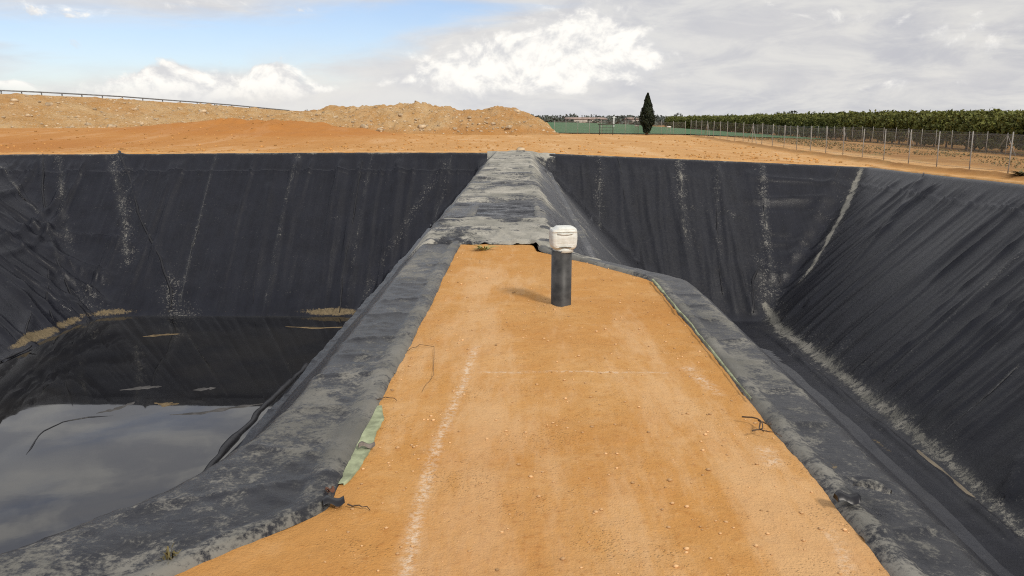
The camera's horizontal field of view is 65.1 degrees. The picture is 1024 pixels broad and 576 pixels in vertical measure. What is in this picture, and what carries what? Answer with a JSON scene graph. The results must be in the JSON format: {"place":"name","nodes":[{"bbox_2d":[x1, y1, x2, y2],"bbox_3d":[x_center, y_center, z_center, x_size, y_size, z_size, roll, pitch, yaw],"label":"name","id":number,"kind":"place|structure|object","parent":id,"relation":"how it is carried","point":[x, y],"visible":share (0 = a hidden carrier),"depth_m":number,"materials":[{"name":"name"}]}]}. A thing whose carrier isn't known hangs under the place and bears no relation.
{"place":"outdoors","nodes":[
{"label":"outdoors","id":0,"kind":"place"},
{"bbox_2d":[0,93,299,127],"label":"embankment","id":1,"kind":"structure","parent":0,"point":[52,118],"depth_m":92.33,"materials":[{"name":"soil"}]},
{"bbox_2d":[106,124,116,127],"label":"boulder","id":2,"kind":"object","parent":1,"relation":"on","point":[111,126],"visible":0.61,"depth_m":87.46,"materials":[{"name":"stone"}]},
{"bbox_2d":[0,90,288,110],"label":"guard rail","id":3,"kind":"object","parent":1,"relation":"on","point":[133,97],"visible":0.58,"depth_m":100.26,"materials":[{"name":"metal"}]},
{"bbox_2d":[0,95,558,134],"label":"rubble","id":4,"kind":"object","parent":1,"relation":"on","point":[142,123],"visible":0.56,"depth_m":97.25,"materials":[{"name":"stone"}]},
{"bbox_2d":[0,316,350,553],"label":"water","id":5,"kind":"structure","parent":0,"point":[62,477],"depth_m":25.52,"materials":[{"name":"grey liquid"}]},
{"bbox_2d":[0,118,1023,575],"bbox_3d":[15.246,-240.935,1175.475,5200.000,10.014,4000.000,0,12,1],"label":"ground","id":6,"kind":"structure","parent":0,"point":[542,536],"depth_m":4.44,"materials":[{"name":"orange soil"}]},
{"bbox_2d":[0,150,504,575],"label":"pond liner","id":7,"kind":"object","parent":6,"relation":"on","point":[86,238],"visible":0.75,"depth_m":37.69,"materials":[{"name":"black plastic"}]},
{"bbox_2d":[157,543,180,562],"bbox_3d":[-1.330,1.043,3.119,0.103,0.127,0.099,6,13,25],"label":"weed","id":8,"kind":"object","parent":7,"relation":"on","point":[167,553],"visible":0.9,"depth_m":3.11,"materials":[{"name":"beige plant"}]},
{"bbox_2d":[325,486,334,492],"bbox_3d":[-0.839,0.927,3.688,0.041,0.031,0.028,4,12,17],"label":"clod","id":9,"kind":"object","parent":7,"relation":"on","point":[332,489],"visible":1,"depth_m":3.69,"materials":[{"name":"brown soil"}]},
{"bbox_2d":[322,495,344,506],"bbox_3d":[-0.799,0.948,3.585,0.093,0.031,0.081,-4,12,-18],"label":"plastic scrap","id":10,"kind":"object","parent":6,"relation":"on","point":[337,502],"visible":1,"depth_m":3.57,"materials":[{"name":"black plastic"}]},
{"bbox_2d":[347,504,369,509],"bbox_3d":[-0.680,0.971,3.559,0.110,0.022,0.010,3,12,13],"label":"twig","id":11,"kind":"object","parent":6,"relation":"on","point":[357,505],"visible":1,"depth_m":3.56,"materials":[{"name":"brown wood"}]},
{"bbox_2d":[338,405,383,484],"bbox_3d":[-0.782,0.824,4.320,0.084,0.015,1.063,0,12,1],"label":"underlay","id":12,"kind":"object","parent":6,"relation":"on","point":[359,455],"visible":0.93,"depth_m":4.21,"materials":[{"name":"fabric"}]},
{"bbox_2d":[358,441,374,448],"bbox_3d":[-0.762,0.820,4.200,0.090,0.031,0.044,-2,12,-11],"label":"wood sliver","id":13,"kind":"object","parent":12,"relation":"on","point":[365,444],"visible":1,"depth_m":4.19,"materials":[{"name":"beige wood"}]},
{"bbox_2d":[244,101,559,134],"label":"spoil heap","id":14,"kind":"object","parent":6,"relation":"on","point":[399,127],"visible":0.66,"depth_m":99.25,"materials":[{"name":"soil"}]},
{"bbox_2d":[0,119,872,165],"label":"soil clods","id":15,"kind":"object","parent":6,"relation":"on","point":[307,142],"visible":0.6,"depth_m":53.05,"materials":[{"name":"brown soil"}]},
{"bbox_2d":[472,244,495,250],"bbox_3d":[-0.399,-0.544,10.701,0.412,0.117,0.332,-7,14,-32],"label":"weed","id":16,"kind":"object","parent":6,"relation":"on","point":[482,248],"visible":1,"depth_m":10.66,"materials":[{"name":"beige plant"}]},
{"bbox_2d":[306,109,797,125],"bbox_3d":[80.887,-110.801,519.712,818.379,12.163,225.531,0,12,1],"label":"wood","id":17,"kind":"object","parent":6,"relation":"on","point":[617,120],"visible":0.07,"depth_m":464.39,"materials":[{"name":"green plant"}]},
{"bbox_2d":[551,249,571,306],"bbox_3d":[0.457,-0.016,7.440,0.188,0.685,0.188,0,12,1],"label":"standpipe","id":18,"kind":"object","parent":6,"relation":"on","point":[561,269],"visible":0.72,"depth_m":7.35,"materials":[{"name":"plastic"}]},
{"bbox_2d":[549,225,576,252],"bbox_3d":[0.469,-0.451,7.344,0.244,0.236,0.211,-2,12,-8],"label":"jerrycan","id":19,"kind":"object","parent":18,"relation":"on","point":[563,238],"visible":1,"depth_m":7.26,"materials":[{"name":"plastic"}]},
{"bbox_2d":[565,117,582,122],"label":"house","id":20,"kind":"structure","parent":6,"relation":"on","point":[575,119],"depth_m":439.72,"materials":[{"name":"paint"}]},
{"bbox_2d":[582,117,593,122],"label":"house","id":21,"kind":"structure","parent":6,"relation":"on","point":[584,119],"depth_m":445.66,"materials":[{"name":"paint"}]},
{"bbox_2d":[598,124,614,134],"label":"metal gate","id":22,"kind":"structure","parent":6,"relation":"on","point":[605,124],"depth_m":101.24,"materials":[{"name":"metal"}]},
{"bbox_2d":[554,120,685,134],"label":"wire fence","id":23,"kind":"object","parent":6,"relation":"on","point":[589,132],"visible":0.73,"depth_m":104.08,"materials":[{"name":"metal"}]},
{"bbox_2d":[624,117,639,123],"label":"house","id":24,"kind":"structure","parent":6,"relation":"on","point":[632,119],"depth_m":462.73,"materials":[{"name":"ceramic"}]},
{"bbox_2d":[639,92,655,134],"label":"cypress tree","id":25,"kind":"object","parent":6,"relation":"on","point":[647,120],"visible":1,"depth_m":101.57,"materials":[{"name":"green plant"}]},
{"bbox_2d":[683,117,689,128],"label":"orchard tree","id":26,"kind":"object","parent":6,"relation":"on","point":[687,124],"visible":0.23,"depth_m":220.56,"materials":[{"name":"green plant"}]},
{"bbox_2d":[692,115,705,129],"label":"orchard tree","id":27,"kind":"object","parent":6,"relation":"on","point":[695,120],"visible":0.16,"depth_m":210.92,"materials":[{"name":"green plant"}]},
{"bbox_2d":[652,279,750,399],"bbox_3d":[1.511,0.299,6.837,0.034,0.015,3.801,0,12,0],"label":"underlay","id":28,"kind":"object","parent":6,"relation":"on","point":[700,336],"visible":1,"depth_m":6.27,"materials":[{"name":"fabric"}]},
{"bbox_2d":[708,117,713,130],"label":"orchard tree","id":29,"kind":"object","parent":6,"relation":"on","point":[711,128],"visible":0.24,"depth_m":192.19,"materials":[{"name":"green plant"}]},
{"bbox_2d":[715,115,723,128],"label":"orchard tree","id":30,"kind":"object","parent":6,"relation":"on","point":[717,119],"visible":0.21,"depth_m":184.03,"materials":[{"name":"green plant"}]},
{"bbox_2d":[721,117,729,131],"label":"orchard tree","id":31,"kind":"object","parent":6,"relation":"on","point":[722,120],"visible":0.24,"depth_m":179.34,"materials":[{"name":"green plant"}]},
{"bbox_2d":[724,113,735,130],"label":"orchard tree","id":32,"kind":"object","parent":6,"relation":"on","point":[727,119],"visible":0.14,"depth_m":175.56,"materials":[{"name":"green plant"}]},
{"bbox_2d":[727,115,743,131],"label":"orchard tree","id":33,"kind":"object","parent":6,"relation":"on","point":[729,123],"visible":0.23,"depth_m":171.20,"materials":[{"name":"green plant"}]},
{"bbox_2d":[731,116,740,132],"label":"orchard tree","id":34,"kind":"object","parent":6,"relation":"on","point":[733,128],"visible":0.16,"depth_m":169.49,"materials":[{"name":"green plant"}]},
{"bbox_2d":[736,114,745,130],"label":"orchard tree","id":35,"kind":"object","parent":6,"relation":"on","point":[739,117],"visible":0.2,"depth_m":165.31,"materials":[{"name":"green plant"}]},
{"bbox_2d":[741,115,751,132],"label":"orchard tree","id":36,"kind":"object","parent":6,"relation":"on","point":[745,123],"visible":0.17,"depth_m":161.55,"materials":[{"name":"green plant"}]},
{"bbox_2d":[739,114,754,131],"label":"orchard tree","id":37,"kind":"object","parent":6,"relation":"on","point":[743,122],"visible":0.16,"depth_m":162.88,"materials":[{"name":"green plant"}]},
{"bbox_2d":[743,116,755,132],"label":"orchard tree","id":38,"kind":"object","parent":6,"relation":"on","point":[747,123],"visible":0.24,"depth_m":159.05,"materials":[{"name":"green plant"}]},
{"bbox_2d":[750,114,759,133],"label":"orchard tree","id":39,"kind":"object","parent":6,"relation":"on","point":[752,128],"visible":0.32,"depth_m":154.50,"materials":[{"name":"green plant"}]},
{"bbox_2d":[748,113,765,132],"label":"orchard tree","id":40,"kind":"object","parent":6,"relation":"on","point":[749,130],"visible":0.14,"depth_m":156.74,"materials":[{"name":"green plant"}]},
{"bbox_2d":[753,114,765,130],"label":"orchard tree","id":41,"kind":"object","parent":6,"relation":"on","point":[755,118],"visible":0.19,"depth_m":153.44,"materials":[{"name":"green plant"}]},
{"bbox_2d":[756,117,765,131],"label":"orchard tree","id":42,"kind":"object","parent":6,"relation":"on","point":[758,121],"visible":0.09,"depth_m":150.83,"materials":[{"name":"green plant"}]},
{"bbox_2d":[742,416,781,436],"bbox_3d":[1.399,0.773,4.504,0.152,0.023,0.276,0,12,1],"label":"twig","id":43,"kind":"object","parent":6,"relation":"on","point":[760,422],"visible":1,"depth_m":4.53,"materials":[{"name":"brown wood"}]},
{"bbox_2d":[763,114,770,131],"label":"orchard tree","id":44,"kind":"object","parent":6,"relation":"on","point":[768,118],"visible":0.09,"depth_m":146.68,"materials":[{"name":"green plant"}]},
{"bbox_2d":[758,114,776,133],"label":"orchard tree","id":45,"kind":"object","parent":6,"relation":"on","point":[763,121],"visible":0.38,"depth_m":148.68,"materials":[{"name":"green plant"}]},
{"bbox_2d":[768,115,774,133],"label":"orchard tree","id":46,"kind":"object","parent":6,"relation":"on","point":[770,124],"visible":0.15,"depth_m":144.37,"materials":[{"name":"green plant"}]},
{"bbox_2d":[528,154,1023,575],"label":"pond liner","id":47,"kind":"object","parent":6,"relation":"on","point":[851,324],"visible":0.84,"depth_m":27.82,"materials":[{"name":"black plastic"}]},
{"bbox_2d":[391,150,601,277],"bbox_3d":[0.287,-3.201,26.437,3.600,1.461,33.303,0,12,1],"label":"ridge sheet","id":48,"kind":"object","parent":47,"relation":"on","point":[507,200],"visible":0.88,"depth_m":16.73,"materials":[{"name":"grey plastic"}]},
{"bbox_2d":[833,490,860,504],"bbox_3d":[1.506,0.939,3.609,0.101,0.040,0.088,-1,12,-4],"label":"plastic flap","id":49,"kind":"object","parent":47,"relation":"on","point":[853,498],"visible":1,"depth_m":3.59,"materials":[{"name":"black plastic"}]},
{"bbox_2d":[853,479,891,494],"bbox_3d":[1.652,0.905,3.676,0.160,0.053,0.090,8,14,35],"label":"curled liner tear","id":50,"kind":"object","parent":47,"relation":"on","point":[874,485],"visible":1,"depth_m":3.65},
{"bbox_2d":[916,450,975,497],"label":"puddle","id":51,"kind":"object","parent":47,"relation":"on","point":[960,486],"visible":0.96,"depth_m":20.87,"materials":[{"name":"liquid"}]},
{"bbox_2d":[770,112,787,130],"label":"orchard tree","id":52,"kind":"object","parent":6,"relation":"on","point":[773,117],"visible":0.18,"depth_m":142.10,"materials":[{"name":"green plant"}]},
{"bbox_2d":[772,113,791,135],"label":"orchard tree","id":53,"kind":"object","parent":6,"relation":"on","point":[779,118],"visible":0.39,"depth_m":138.24,"materials":[{"name":"green plant"}]},
{"bbox_2d":[786,116,793,135],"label":"orchard tree","id":54,"kind":"object","parent":6,"relation":"on","point":[788,117],"visible":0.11,"depth_m":134.40,"materials":[{"name":"green plant"}]},
{"bbox_2d":[780,113,800,135],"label":"orchard tree","id":55,"kind":"object","parent":6,"relation":"on","point":[784,120],"visible":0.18,"depth_m":136.70,"materials":[{"name":"green plant"}]},
{"bbox_2d":[786,113,802,136],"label":"orchard tree","id":56,"kind":"object","parent":6,"relation":"on","point":[794,116],"visible":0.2,"depth_m":132.09,"materials":[{"name":"green plant"}]},
{"bbox_2d":[790,113,809,136],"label":"orchard tree","id":57,"kind":"object","parent":6,"relation":"on","point":[792,120],"visible":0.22,"depth_m":130.47,"materials":[{"name":"green plant"}]},
{"bbox_2d":[795,115,814,136],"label":"orchard tree","id":58,"kind":"object","parent":6,"relation":"on","point":[799,123],"visible":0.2,"depth_m":128.48,"materials":[{"name":"green plant"}]},
{"bbox_2d":[799,114,812,134],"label":"orchard tree","id":59,"kind":"object","parent":6,"relation":"on","point":[802,116],"visible":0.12,"depth_m":126.44,"materials":[{"name":"green plant"}]},
{"bbox_2d":[802,111,823,137],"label":"orchard tree","id":60,"kind":"object","parent":6,"relation":"on","point":[808,123],"visible":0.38,"depth_m":124.12,"materials":[{"name":"green plant"}]},
{"bbox_2d":[812,114,828,138],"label":"orchard tree","id":61,"kind":"object","parent":6,"relation":"on","point":[816,120],"visible":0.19,"depth_m":119.61,"materials":[{"name":"green plant"}]},
{"bbox_2d":[817,110,840,138],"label":"orchard tree","id":62,"kind":"object","parent":6,"relation":"on","point":[822,119],"visible":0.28,"depth_m":118.01,"materials":[{"name":"green plant"}]},
{"bbox_2d":[822,112,848,139],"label":"orchard tree","id":63,"kind":"object","parent":6,"relation":"on","point":[828,123],"visible":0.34,"depth_m":115.97,"materials":[{"name":"green plant"}]},
{"bbox_2d":[833,112,848,140],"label":"orchard tree","id":64,"kind":"object","parent":6,"relation":"on","point":[835,119],"visible":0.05,"depth_m":112.06,"materials":[{"name":"green plant"}]},
{"bbox_2d":[829,110,855,139],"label":"orchard tree","id":65,"kind":"object","parent":6,"relation":"on","point":[832,116],"visible":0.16,"depth_m":114.19,"materials":[{"name":"green plant"}]},
{"bbox_2d":[837,110,862,140],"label":"orchard tree","id":66,"kind":"object","parent":6,"relation":"on","point":[842,118],"visible":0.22,"depth_m":109.77,"materials":[{"name":"green plant"}]},
{"bbox_2d":[842,109,870,140],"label":"orchard tree","id":67,"kind":"object","parent":6,"relation":"on","point":[848,125],"visible":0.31,"depth_m":107.80,"materials":[{"name":"green plant"}]},
{"bbox_2d":[690,121,1023,172],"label":"wire fence","id":68,"kind":"object","parent":6,"relation":"on","point":[885,136],"visible":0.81,"depth_m":46.91,"materials":[{"name":"metal"}]},
{"bbox_2d":[852,113,871,140],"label":"orchard tree","id":69,"kind":"object","parent":6,"relation":"on","point":[855,122],"visible":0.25,"depth_m":105.38,"materials":[{"name":"green plant"}]},
{"bbox_2d":[855,111,874,141],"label":"orchard tree","id":70,"kind":"object","parent":6,"relation":"on","point":[860,125],"visible":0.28,"depth_m":103.82,"materials":[{"name":"green plant"}]},
{"bbox_2d":[712,134,1023,167],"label":"dry grass","id":71,"kind":"structure","parent":6,"relation":"on","point":[851,146],"depth_m":75.36,"materials":[{"name":"brown plant"}]},
{"bbox_2d":[712,108,1023,116],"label":"orchard","id":72,"kind":"object","parent":6,"relation":"on","point":[1013,112],"visible":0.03,"depth_m":93.71,"materials":[{"name":"green plant"}]},
{"bbox_2d":[863,112,879,141],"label":"orchard tree","id":73,"kind":"object","parent":6,"relation":"on","point":[868,124],"visible":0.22,"depth_m":101.37,"materials":[{"name":"green plant"}]},
{"bbox_2d":[869,109,896,141],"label":"orchard tree","id":74,"kind":"object","parent":6,"relation":"on","point":[879,121],"visible":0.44,"depth_m":99.11,"materials":[{"name":"green plant"}]},
{"bbox_2d":[755,125,1023,155],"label":"wire fence","id":75,"kind":"object","parent":6,"relation":"on","point":[835,132],"visible":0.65,"depth_m":86.13,"materials":[{"name":"metal"}]},
{"bbox_2d":[879,110,906,142],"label":"orchard tree","id":76,"kind":"object","parent":6,"relation":"on","point":[888,114],"visible":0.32,"depth_m":97.27,"materials":[{"name":"green plant"}]},
{"bbox_2d":[885,112,912,142],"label":"orchard tree","id":77,"kind":"object","parent":6,"relation":"on","point":[890,122],"visible":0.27,"depth_m":95.40,"materials":[{"name":"green plant"}]},
{"bbox_2d":[897,109,923,144],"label":"orchard tree","id":78,"kind":"object","parent":6,"relation":"on","point":[901,123],"visible":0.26,"depth_m":92.76,"materials":[{"name":"green plant"}]},
{"bbox_2d":[903,113,921,144],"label":"orchard tree","id":79,"kind":"object","parent":6,"relation":"on","point":[908,124],"visible":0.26,"depth_m":90.88,"materials":[{"name":"green plant"}]},
{"bbox_2d":[907,111,936,145],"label":"orchard tree","id":80,"kind":"object","parent":6,"relation":"on","point":[919,122],"visible":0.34,"depth_m":88.86,"materials":[{"name":"green plant"}]},
{"bbox_2d":[917,111,947,146],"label":"orchard tree","id":81,"kind":"object","parent":6,"relation":"on","point":[927,125],"visible":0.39,"depth_m":87.27,"materials":[{"name":"green plant"}]},
{"bbox_2d":[929,109,963,147],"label":"orchard tree","id":82,"kind":"object","parent":6,"relation":"on","point":[938,127],"visible":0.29,"depth_m":84.72,"materials":[{"name":"green plant"}]},
{"bbox_2d":[935,110,972,147],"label":"orchard tree","id":83,"kind":"object","parent":6,"relation":"on","point":[947,124],"visible":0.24,"depth_m":82.82,"materials":[{"name":"green plant"}]},
{"bbox_2d":[949,109,985,148],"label":"orchard tree","id":84,"kind":"object","parent":6,"relation":"on","point":[956,127],"visible":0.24,"depth_m":81.24,"materials":[{"name":"green plant"}]},
{"bbox_2d":[957,112,981,149],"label":"orchard tree","id":85,"kind":"object","parent":6,"relation":"on","point":[961,129],"visible":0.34,"depth_m":78.95,"materials":[{"name":"green plant"}]},
{"bbox_2d":[968,107,1008,151],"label":"orchard tree","id":86,"kind":"object","parent":6,"relation":"on","point":[978,126],"visible":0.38,"depth_m":76.52,"materials":[{"name":"green plant"}]},
{"bbox_2d":[983,113,1016,150],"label":"orchard tree","id":87,"kind":"object","parent":6,"relation":"on","point":[990,125],"visible":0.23,"depth_m":74.98,"materials":[{"name":"green plant"}]},
{"bbox_2d":[994,111,1023,149],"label":"orchard tree","id":88,"kind":"object","parent":6,"relation":"on","point":[1005,123],"visible":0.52,"depth_m":72.51,"materials":[{"name":"green plant"}]},
{"bbox_2d":[1007,110,1023,150],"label":"orchard tree","id":89,"kind":"object","parent":6,"relation":"on","point":[1017,130],"visible":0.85,"depth_m":70.89,"materials":[{"name":"green plant"}]},
{"bbox_2d":[1009,169,1023,175],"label":"brush clump","id":90,"kind":"object","parent":6,"relation":"on","point":[1020,173],"visible":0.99,"depth_m":32.98,"materials":[{"name":"brown plant"}]},
{"bbox_2d":[0,0,1023,117],"label":"sky","id":91,"kind":"structure","parent":0,"point":[536,57],"materials":[{"name":"white"}]},
{"bbox_2d":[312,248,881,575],"bbox_3d":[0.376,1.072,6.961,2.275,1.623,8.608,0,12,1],"label":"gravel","id":92,"kind":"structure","parent":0,"point":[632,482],"depth_m":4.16,"materials":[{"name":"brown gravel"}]},
{"bbox_2d":[547,122,831,139],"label":"field","id":93,"kind":"structure","parent":0,"point":[559,128],"depth_m":144.88,"materials":[{"name":"green plant"}]}
]}

